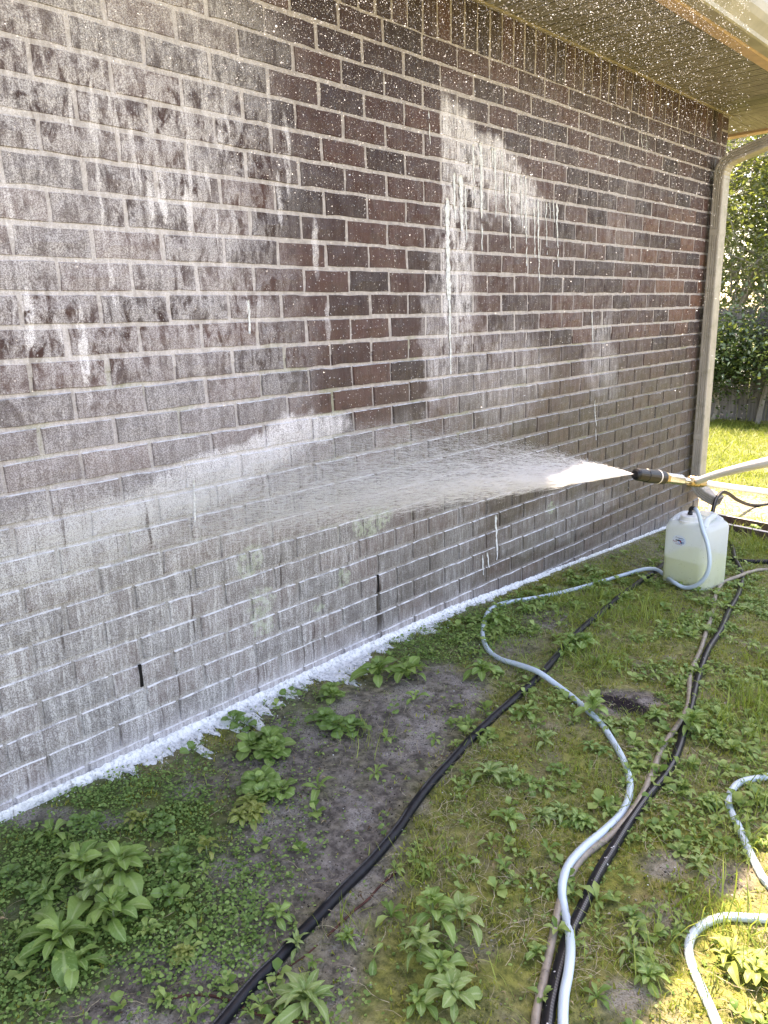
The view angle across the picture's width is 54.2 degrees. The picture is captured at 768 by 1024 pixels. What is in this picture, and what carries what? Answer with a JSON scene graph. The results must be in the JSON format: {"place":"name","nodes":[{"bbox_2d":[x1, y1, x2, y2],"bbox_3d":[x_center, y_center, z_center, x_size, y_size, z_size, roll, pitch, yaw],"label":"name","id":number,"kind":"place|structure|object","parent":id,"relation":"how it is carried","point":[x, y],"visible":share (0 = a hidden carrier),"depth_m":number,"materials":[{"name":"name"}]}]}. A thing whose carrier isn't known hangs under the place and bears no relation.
{"place":"outdoors","nodes":[
{"label":"outdoors","id":0,"kind":"place"},
{"bbox_2d":[0,342,767,1023],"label":"ground","id":1,"kind":"structure","parent":0,"point":[370,692],"depth_m":1.88,"materials":[{"name":"green plant"}]},
{"bbox_2d":[0,863,21,886],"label":"weed","id":2,"kind":"object","parent":1,"relation":"on","point":[6,869],"visible":1,"depth_m":1.78,"materials":[{"name":"green plant"}]},
{"bbox_2d":[16,880,50,904],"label":"weed","id":3,"kind":"object","parent":1,"relation":"on","point":[22,886],"visible":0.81,"depth_m":1.72,"materials":[{"name":"green plant"}]},
{"bbox_2d":[28,876,66,907],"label":"weed","id":4,"kind":"object","parent":1,"relation":"on","point":[49,895],"visible":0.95,"depth_m":1.70,"materials":[{"name":"green plant"}]},
{"bbox_2d":[32,818,66,840],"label":"weed","id":5,"kind":"object","parent":1,"relation":"on","point":[48,824],"visible":0.99,"depth_m":1.91,"materials":[{"name":"green plant"}]},
{"bbox_2d":[14,895,95,992],"bbox_3d":[-0.666,0.886,1.560,0.170,0.083,0.207,-13,19,-38],"label":"weed","id":6,"kind":"object","parent":1,"relation":"on","point":[47,917],"visible":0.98,"depth_m":1.55,"materials":[{"name":"green plant"}]},
{"bbox_2d":[47,840,107,884],"bbox_3d":[-0.703,0.829,1.759,0.143,0.092,0.128,-15,20,-41],"label":"weed","id":7,"kind":"object","parent":1,"relation":"on","point":[83,853],"visible":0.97,"depth_m":1.75,"materials":[{"name":"green plant"}]},
{"bbox_2d":[49,944,108,991],"bbox_3d":[-0.627,0.916,1.526,0.100,0.047,0.106,8,17,31],"label":"weed","id":8,"kind":"object","parent":1,"relation":"on","point":[70,978],"visible":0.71,"depth_m":1.51,"materials":[{"name":"green plant"}]},
{"bbox_2d":[66,811,105,830],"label":"weed","id":9,"kind":"object","parent":1,"relation":"on","point":[87,818],"visible":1,"depth_m":1.95,"materials":[{"name":"green plant"}]},
{"bbox_2d":[76,868,116,902],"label":"weed","id":10,"kind":"object","parent":1,"relation":"on","point":[88,880],"visible":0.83,"depth_m":1.68,"materials":[{"name":"green plant"}]},
{"bbox_2d":[85,884,152,941],"bbox_3d":[-0.586,0.860,1.628,0.130,0.093,0.129,3,15,17],"label":"weed","id":11,"kind":"object","parent":1,"relation":"on","point":[116,894],"visible":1,"depth_m":1.62,"materials":[{"name":"green plant"}]},
{"bbox_2d":[90,840,151,896],"bbox_3d":[-0.611,0.823,1.753,0.130,0.104,0.169,-4,15,-8],"label":"weed","id":12,"kind":"object","parent":1,"relation":"on","point":[121,857],"visible":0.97,"depth_m":1.72,"materials":[{"name":"green plant"}]},
{"bbox_2d":[123,810,147,830],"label":"weed","id":13,"kind":"object","parent":1,"relation":"on","point":[133,814],"visible":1,"depth_m":1.94,"materials":[{"name":"green plant"}]},
{"bbox_2d":[148,812,175,835],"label":"weed","id":14,"kind":"object","parent":1,"relation":"on","point":[167,821],"visible":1,"depth_m":1.93,"materials":[{"name":"green plant"}]},
{"bbox_2d":[150,881,188,906],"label":"weed","id":15,"kind":"object","parent":1,"relation":"on","point":[157,892],"visible":0.99,"depth_m":1.69,"materials":[{"name":"green plant"}]},
{"bbox_2d":[160,844,199,873],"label":"weed","id":16,"kind":"object","parent":1,"relation":"on","point":[177,850],"visible":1,"depth_m":1.80,"materials":[{"name":"green plant"}]},
{"bbox_2d":[167,943,195,966],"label":"weed","id":17,"kind":"object","parent":1,"relation":"on","point":[181,950],"visible":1,"depth_m":1.54,"materials":[{"name":"green plant"}]},
{"bbox_2d":[180,741,204,754],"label":"weed","id":18,"kind":"object","parent":1,"relation":"on","point":[190,744],"visible":1,"depth_m":2.26,"materials":[{"name":"green plant"}]},
{"bbox_2d":[197,835,218,860],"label":"weed","id":19,"kind":"object","parent":1,"relation":"on","point":[204,841],"visible":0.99,"depth_m":1.84,"materials":[{"name":"green plant"}]},
{"bbox_2d":[221,710,256,731],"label":"weed","id":20,"kind":"object","parent":1,"relation":"on","point":[234,724],"visible":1,"depth_m":2.42,"materials":[{"name":"green plant"}]},
{"bbox_2d":[171,993,309,1023],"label":"tree root","id":21,"kind":"object","parent":1,"relation":"on","point":[222,997],"visible":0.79,"depth_m":1.45,"materials":[{"name":"brown wood"}]},
{"bbox_2d":[227,793,269,830],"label":"weed","id":22,"kind":"object","parent":1,"relation":"on","point":[253,810],"visible":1,"depth_m":1.97,"materials":[{"name":"green plant"}]},
{"bbox_2d":[249,863,264,876],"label":"weed","id":23,"kind":"object","parent":1,"relation":"on","point":[260,873],"visible":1,"depth_m":1.76,"materials":[{"name":"green plant"}]},
{"bbox_2d":[233,725,295,765],"bbox_3d":[-0.356,0.704,2.268,0.187,0.048,0.180,-14,19,-40],"label":"weed","id":24,"kind":"object","parent":1,"relation":"on","point":[272,744],"visible":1,"depth_m":2.25,"materials":[{"name":"green plant"}]},
{"bbox_2d":[236,765,296,803],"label":"weed","id":25,"kind":"object","parent":1,"relation":"on","point":[265,779],"visible":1,"depth_m":2.06,"materials":[{"name":"green plant"}]},
{"bbox_2d":[262,901,296,930],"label":"weed","id":26,"kind":"object","parent":1,"relation":"on","point":[272,907],"visible":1,"depth_m":1.62,"materials":[{"name":"green plant"}]},
{"bbox_2d":[279,686,302,694],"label":"weed","id":27,"kind":"object","parent":1,"relation":"on","point":[284,692],"visible":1,"depth_m":2.60,"materials":[{"name":"green plant"}]},
{"bbox_2d":[282,928,307,964],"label":"weed","id":28,"kind":"object","parent":1,"relation":"on","point":[297,937],"visible":1,"depth_m":1.54,"materials":[{"name":"green plant"}]},
{"bbox_2d":[275,944,317,975],"bbox_3d":[-0.182,0.917,1.528,0.120,0.005,0.007,-15,20,-41],"label":"tree root","id":29,"kind":"object","parent":1,"relation":"on","point":[311,950],"visible":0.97,"depth_m":1.54,"materials":[{"name":"brown wood"}]},
{"bbox_2d":[270,968,335,1023],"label":"weed","id":30,"kind":"object","parent":1,"relation":"on","point":[305,988],"visible":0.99,"depth_m":1.42,"materials":[{"name":"green plant"}]},
{"bbox_2d":[301,771,336,810],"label":"weed","id":31,"kind":"object","parent":1,"relation":"on","point":[314,794],"visible":0.99,"depth_m":2.08,"materials":[{"name":"green plant"}]},
{"bbox_2d":[315,682,345,703],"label":"weed","id":32,"kind":"object","parent":1,"relation":"on","point":[329,688],"visible":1,"depth_m":2.58,"materials":[{"name":"green plant"}]},
{"bbox_2d":[304,707,371,738],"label":"weed","id":33,"kind":"object","parent":1,"relation":"on","point":[325,722],"visible":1,"depth_m":2.37,"materials":[{"name":"green plant"}]},
{"bbox_2d":[334,924,359,950],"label":"weed","id":34,"kind":"object","parent":1,"relation":"on","point":[348,935],"visible":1,"depth_m":1.56,"materials":[{"name":"green plant"}]},
{"bbox_2d":[327,871,396,936],"bbox_3d":[-0.045,0.871,1.679,0.010,0.010,0.243,10,19,37],"label":"tree root","id":35,"kind":"object","parent":1,"relation":"on","point":[362,904],"visible":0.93,"depth_m":1.67,"materials":[{"name":"brown wood"}]},
{"bbox_2d":[367,943,382,975],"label":"weed","id":36,"kind":"object","parent":1,"relation":"on","point":[372,965],"visible":1,"depth_m":1.51,"materials":[{"name":"green plant"}]},
{"bbox_2d":[349,656,401,687],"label":"weed","id":37,"kind":"object","parent":1,"relation":"on","point":[375,664],"visible":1,"depth_m":2.70,"materials":[{"name":"green plant"}]},
{"bbox_2d":[0,111,758,897],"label":"cleaning foam","id":38,"kind":"object","parent":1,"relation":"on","point":[348,661],"visible":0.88,"depth_m":2.71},
{"bbox_2d":[377,823,389,834],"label":"weed","id":39,"kind":"object","parent":1,"relation":"on","point":[381,825],"visible":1,"depth_m":1.91,"materials":[{"name":"green plant"}]},
{"bbox_2d":[0,536,766,1023],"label":"dead leaves","id":40,"kind":"object","parent":1,"relation":"on","point":[466,796],"visible":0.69,"depth_m":1.95,"materials":[{"name":"brown plant"}]},
{"bbox_2d":[0,0,767,811],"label":"brick house","id":41,"kind":"structure","parent":1,"relation":"on","point":[104,664],"depth_m":2.52,"materials":[{"name":"brown brick"}]},
{"bbox_2d":[0,416,632,585],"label":"water spray","id":42,"kind":"object","parent":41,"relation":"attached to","point":[585,471],"visible":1,"depth_m":1.75,"materials":[{"name":"white liquid"}]},
{"bbox_2d":[0,0,749,418],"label":"water drops","id":43,"kind":"object","parent":41,"relation":"hanging from","point":[420,104],"visible":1,"depth_m":1.24,"materials":[{"name":"liquid"}]},
{"bbox_2d":[0,529,767,1023],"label":"clover","id":44,"kind":"object","parent":1,"relation":"on","point":[226,949],"visible":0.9,"depth_m":1.72,"materials":[{"name":"green plant"}]},
{"bbox_2d":[0,530,767,1023],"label":"seedlings","id":45,"kind":"object","parent":1,"relation":"on","point":[502,864],"visible":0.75,"depth_m":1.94,"materials":[{"name":"green plant"}]},
{"bbox_2d":[0,531,767,1023],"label":"moss","id":46,"kind":"object","parent":1,"relation":"on","point":[526,845],"visible":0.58,"depth_m":1.98,"materials":[{"name":"green plant"}]},
{"bbox_2d":[0,538,767,1023],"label":"dry thatch","id":47,"kind":"object","parent":1,"relation":"on","point":[524,836],"visible":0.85,"depth_m":1.83,"materials":[{"name":"beige plant"}]},
{"bbox_2d":[5,544,767,1021],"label":"soil crumbs","id":48,"kind":"object","parent":1,"relation":"on","point":[371,818],"visible":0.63,"depth_m":1.95,"materials":[{"name":"brown soil"}]},
{"bbox_2d":[387,703,398,713],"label":"weed","id":49,"kind":"object","parent":1,"relation":"on","point":[396,711],"visible":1,"depth_m":2.46,"materials":[{"name":"green plant"}]},
{"bbox_2d":[387,656,429,682],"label":"weed","id":50,"kind":"object","parent":1,"relation":"on","point":[409,666],"visible":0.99,"depth_m":2.69,"materials":[{"name":"green plant"}]},
{"bbox_2d":[406,690,429,704],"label":"weed","id":51,"kind":"object","parent":1,"relation":"on","point":[415,694],"visible":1,"depth_m":2.54,"materials":[{"name":"green plant"}]},
{"bbox_2d":[405,983,437,1020],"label":"weed","id":52,"kind":"object","parent":1,"relation":"on","point":[415,994],"visible":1,"depth_m":1.40,"materials":[{"name":"green plant"}]},
{"bbox_2d":[399,923,449,971],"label":"weed","id":53,"kind":"object","parent":1,"relation":"on","point":[424,937],"visible":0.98,"depth_m":1.49,"materials":[{"name":"green plant"}]},
{"bbox_2d":[410,886,456,943],"bbox_3d":[0.110,0.838,1.576,0.100,0.106,0.103,3,15,18],"label":"weed","id":54,"kind":"object","parent":1,"relation":"on","point":[434,895],"visible":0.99,"depth_m":1.56,"materials":[{"name":"green plant"}]},
{"bbox_2d":[416,943,467,990],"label":"weed","id":55,"kind":"object","parent":1,"relation":"on","point":[457,958],"visible":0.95,"depth_m":1.47,"materials":[{"name":"green plant"}]},
{"bbox_2d":[424,968,482,1022],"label":"weed","id":56,"kind":"object","parent":1,"relation":"on","point":[454,980],"visible":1,"depth_m":1.41,"materials":[{"name":"green plant"}]},
{"bbox_2d":[441,890,484,946],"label":"weed","id":57,"kind":"object","parent":1,"relation":"on","point":[462,903],"visible":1,"depth_m":1.56,"materials":[{"name":"green plant"}]},
{"bbox_2d":[457,853,479,870],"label":"weed","id":58,"kind":"object","parent":1,"relation":"on","point":[460,866],"visible":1,"depth_m":1.77,"materials":[{"name":"green plant"}]},
{"bbox_2d":[463,658,503,680],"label":"weed","id":59,"kind":"object","parent":1,"relation":"on","point":[480,665],"visible":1,"depth_m":2.70,"materials":[{"name":"green plant"}]},
{"bbox_2d":[211,558,767,1023],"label":"black hose","id":60,"kind":"object","parent":1,"relation":"on","point":[235,1004],"visible":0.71,"depth_m":1.82,"materials":[{"name":"rubber"}]},
{"bbox_2d":[469,760,511,786],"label":"weed","id":61,"kind":"object","parent":1,"relation":"on","point":[488,766],"visible":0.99,"depth_m":2.10,"materials":[{"name":"green plant"}]},
{"bbox_2d":[482,610,510,624],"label":"weed","id":62,"kind":"object","parent":1,"relation":"on","point":[494,615],"visible":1,"depth_m":3.19,"materials":[{"name":"green plant"}]},
{"bbox_2d":[489,807,524,832],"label":"weed","id":63,"kind":"object","parent":1,"relation":"on","point":[511,811],"visible":1,"depth_m":1.91,"materials":[{"name":"green plant"}]},
{"bbox_2d":[500,764,521,784],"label":"weed","id":64,"kind":"object","parent":1,"relation":"on","point":[513,769],"visible":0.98,"depth_m":2.08,"materials":[{"name":"green plant"}]},
{"bbox_2d":[518,883,530,903],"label":"weed","id":65,"kind":"object","parent":1,"relation":"on","point":[526,898],"visible":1,"depth_m":1.68,"materials":[{"name":"green plant"}]},
{"bbox_2d":[511,704,538,720],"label":"weed","id":66,"kind":"object","parent":1,"relation":"on","point":[526,707],"visible":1,"depth_m":2.43,"materials":[{"name":"green plant"}]},
{"bbox_2d":[523,944,546,961],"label":"weed","id":67,"kind":"object","parent":1,"relation":"on","point":[529,955],"visible":1,"depth_m":1.51,"materials":[{"name":"green plant"}]},
{"bbox_2d":[520,775,553,798],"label":"weed","id":68,"kind":"object","parent":1,"relation":"on","point":[533,785],"visible":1,"depth_m":2.04,"materials":[{"name":"green plant"}]},
{"bbox_2d":[313,526,767,1000],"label":"grass tufts","id":69,"kind":"object","parent":1,"relation":"on","point":[716,876],"visible":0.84,"depth_m":1.84,"materials":[{"name":"green plant"}]},
{"bbox_2d":[532,730,557,751],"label":"weed","id":70,"kind":"object","parent":1,"relation":"on","point":[547,735],"visible":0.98,"depth_m":2.26,"materials":[{"name":"green plant"}]},
{"bbox_2d":[528,800,574,828],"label":"weed","id":71,"kind":"object","parent":1,"relation":"on","point":[545,811],"visible":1,"depth_m":1.93,"materials":[{"name":"green plant"}]},
{"bbox_2d":[545,762,568,774],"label":"weed","id":72,"kind":"object","parent":1,"relation":"on","point":[559,770],"visible":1,"depth_m":2.12,"materials":[{"name":"green plant"}]},
{"bbox_2d":[550,639,574,656],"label":"weed","id":73,"kind":"object","parent":1,"relation":"on","point":[565,642],"visible":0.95,"depth_m":2.87,"materials":[{"name":"green plant"}]},
{"bbox_2d":[561,807,597,830],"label":"weed","id":74,"kind":"object","parent":1,"relation":"on","point":[586,819],"visible":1,"depth_m":1.90,"materials":[{"name":"green plant"}]},
{"bbox_2d":[563,632,599,652],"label":"weed","id":75,"kind":"object","parent":1,"relation":"on","point":[578,637],"visible":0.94,"depth_m":2.92,"materials":[{"name":"green plant"}]},
{"bbox_2d":[578,565,599,574],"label":"weed","id":76,"kind":"object","parent":1,"relation":"on","point":[594,569],"visible":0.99,"depth_m":3.91,"materials":[{"name":"green plant"}]},
{"bbox_2d":[573,689,608,715],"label":"weed","id":77,"kind":"object","parent":1,"relation":"on","point":[594,699],"visible":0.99,"depth_m":2.42,"materials":[{"name":"green plant"}]},
{"bbox_2d":[577,740,613,758],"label":"weed","id":78,"kind":"object","parent":1,"relation":"on","point":[600,748],"visible":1,"depth_m":2.22,"materials":[{"name":"green plant"}]},
{"bbox_2d":[480,507,711,1023],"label":"blue hose","id":79,"kind":"object","parent":1,"relation":"on","point":[580,850],"visible":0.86,"depth_m":1.94,"materials":[{"name":"rubber"}]},
{"bbox_2d":[596,716,637,735],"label":"weed","id":80,"kind":"object","parent":1,"relation":"on","point":[609,722],"visible":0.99,"depth_m":2.35,"materials":[{"name":"green plant"}]},
{"bbox_2d":[611,935,649,967],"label":"weed","id":81,"kind":"object","parent":1,"relation":"on","point":[638,950],"visible":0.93,"depth_m":1.51,"materials":[{"name":"green plant"}]},
{"bbox_2d":[618,904,646,924],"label":"weed","id":82,"kind":"object","parent":1,"relation":"on","point":[629,906],"visible":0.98,"depth_m":1.61,"materials":[{"name":"green plant"}]},
{"bbox_2d":[530,568,767,1023],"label":"tan hose","id":83,"kind":"object","parent":1,"relation":"on","point":[536,1013],"visible":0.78,"depth_m":1.84,"materials":[{"name":"brown rubber"}]},
{"bbox_2d":[628,959,669,997],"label":"weed","id":84,"kind":"object","parent":1,"relation":"on","point":[650,970],"visible":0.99,"depth_m":1.45,"materials":[{"name":"green plant"}]},
{"bbox_2d":[540,490,767,1023],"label":"black hose","id":85,"kind":"object","parent":1,"relation":"on","point":[549,1008],"visible":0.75,"depth_m":1.86,"materials":[{"name":"black rubber"}]},
{"bbox_2d":[641,707,668,719],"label":"weed","id":86,"kind":"object","parent":1,"relation":"on","point":[658,713],"visible":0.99,"depth_m":2.41,"materials":[{"name":"green plant"}]},
{"bbox_2d":[658,928,682,954],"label":"weed","id":87,"kind":"object","parent":1,"relation":"on","point":[673,932],"visible":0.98,"depth_m":1.55,"materials":[{"name":"green plant"}]},
{"bbox_2d":[673,709,709,735],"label":"weed","id":88,"kind":"object","parent":1,"relation":"on","point":[688,718],"visible":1,"depth_m":2.31,"materials":[{"name":"green plant"}]},
{"bbox_2d":[663,506,728,591],"bbox_3d":[1.550,0.165,3.731,0.238,0.420,0.226,-12,18,-36],"label":"plastic jug","id":89,"kind":"object","parent":1,"relation":"on","point":[685,557],"visible":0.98,"depth_m":3.66,"materials":[{"name":"white plastic"}]},
{"bbox_2d":[685,853,708,875],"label":"weed","id":90,"kind":"object","parent":1,"relation":"on","point":[699,864],"visible":0.96,"depth_m":1.75,"materials":[{"name":"green plant"}]},
{"bbox_2d":[690,791,723,810],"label":"weed","id":91,"kind":"object","parent":1,"relation":"on","point":[706,797],"visible":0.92,"depth_m":1.98,"materials":[{"name":"green plant"}]},
{"bbox_2d":[703,729,720,743],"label":"weed","id":92,"kind":"object","parent":1,"relation":"on","point":[707,736],"visible":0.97,"depth_m":2.27,"materials":[{"name":"green plant"}]},
{"bbox_2d":[663,415,767,552],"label":"lawn grass","id":93,"kind":"structure","parent":1,"relation":"on","point":[718,424],"depth_m":8.65,"materials":[{"name":"green plant"}]},
{"bbox_2d":[684,773,767,1023],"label":"blue hose","id":94,"kind":"object","parent":1,"relation":"on","point":[713,1015],"visible":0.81,"depth_m":1.59,"materials":[{"name":"rubber"}]},
{"bbox_2d":[709,932,754,986],"bbox_3d":[0.694,0.887,1.490,0.094,0.055,0.124,6,16,25],"label":"weed","id":95,"kind":"object","parent":1,"relation":"on","point":[727,949],"visible":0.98,"depth_m":1.49,"materials":[{"name":"green plant"}]},
{"bbox_2d":[710,278,767,423],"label":"shrub","id":96,"kind":"object","parent":1,"relation":"on","point":[728,350],"visible":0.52,"depth_m":11.76,"materials":[{"name":"green plant"}]},
{"bbox_2d":[710,307,767,421],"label":"wooden fence","id":97,"kind":"object","parent":1,"relation":"on","point":[751,410],"visible":0.09,"depth_m":12.54,"materials":[{"name":"grey wood"}]},
{"bbox_2d":[717,513,767,540],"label":"metal channel","id":98,"kind":"object","parent":1,"relation":"on","point":[741,521],"depth_m":4.81,"materials":[{"name":"silver metal"}]},
{"bbox_2d":[717,276,767,406],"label":"shrub","id":99,"kind":"object","parent":1,"relation":"on","point":[763,345],"visible":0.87,"depth_m":11.42,"materials":[{"name":"green plant"}]},
{"bbox_2d":[719,136,767,394],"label":"distant foliage","id":100,"kind":"object","parent":1,"relation":"on","point":[723,300],"visible":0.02,"depth_m":17.39,"materials":[{"name":"green plant"}]},
{"bbox_2d":[721,134,767,317],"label":"tree","id":101,"kind":"object","parent":1,"relation":"on","point":[754,264],"visible":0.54,"depth_m":12.32,"materials":[{"name":"green plant"}]},
{"bbox_2d":[721,135,767,339],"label":"tree","id":102,"kind":"object","parent":1,"relation":"on","point":[758,249],"visible":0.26,"depth_m":13.04,"materials":[{"name":"green plant"}]},
{"bbox_2d":[722,133,767,306],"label":"tree","id":103,"kind":"object","parent":1,"relation":"on","point":[750,162],"visible":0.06,"depth_m":12.87,"materials":[{"name":"green plant"}]},
{"bbox_2d":[723,953,767,985],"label":"weed","id":104,"kind":"object","parent":1,"relation":"on","point":[753,973],"visible":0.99,"depth_m":1.45,"materials":[{"name":"green plant"}]},
{"bbox_2d":[727,133,767,423],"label":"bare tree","id":105,"kind":"object","parent":1,"relation":"on","point":[761,408],"visible":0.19,"depth_m":12.32,"materials":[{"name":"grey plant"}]},
{"bbox_2d":[631,457,767,494],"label":"spray lance","id":106,"kind":"object","parent":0,"point":[646,475],"visible":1,"depth_m":1.42,"materials":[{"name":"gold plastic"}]},
{"bbox_2d":[720,136,767,316],"label":"sky","id":107,"kind":"structure","parent":0,"point":[723,294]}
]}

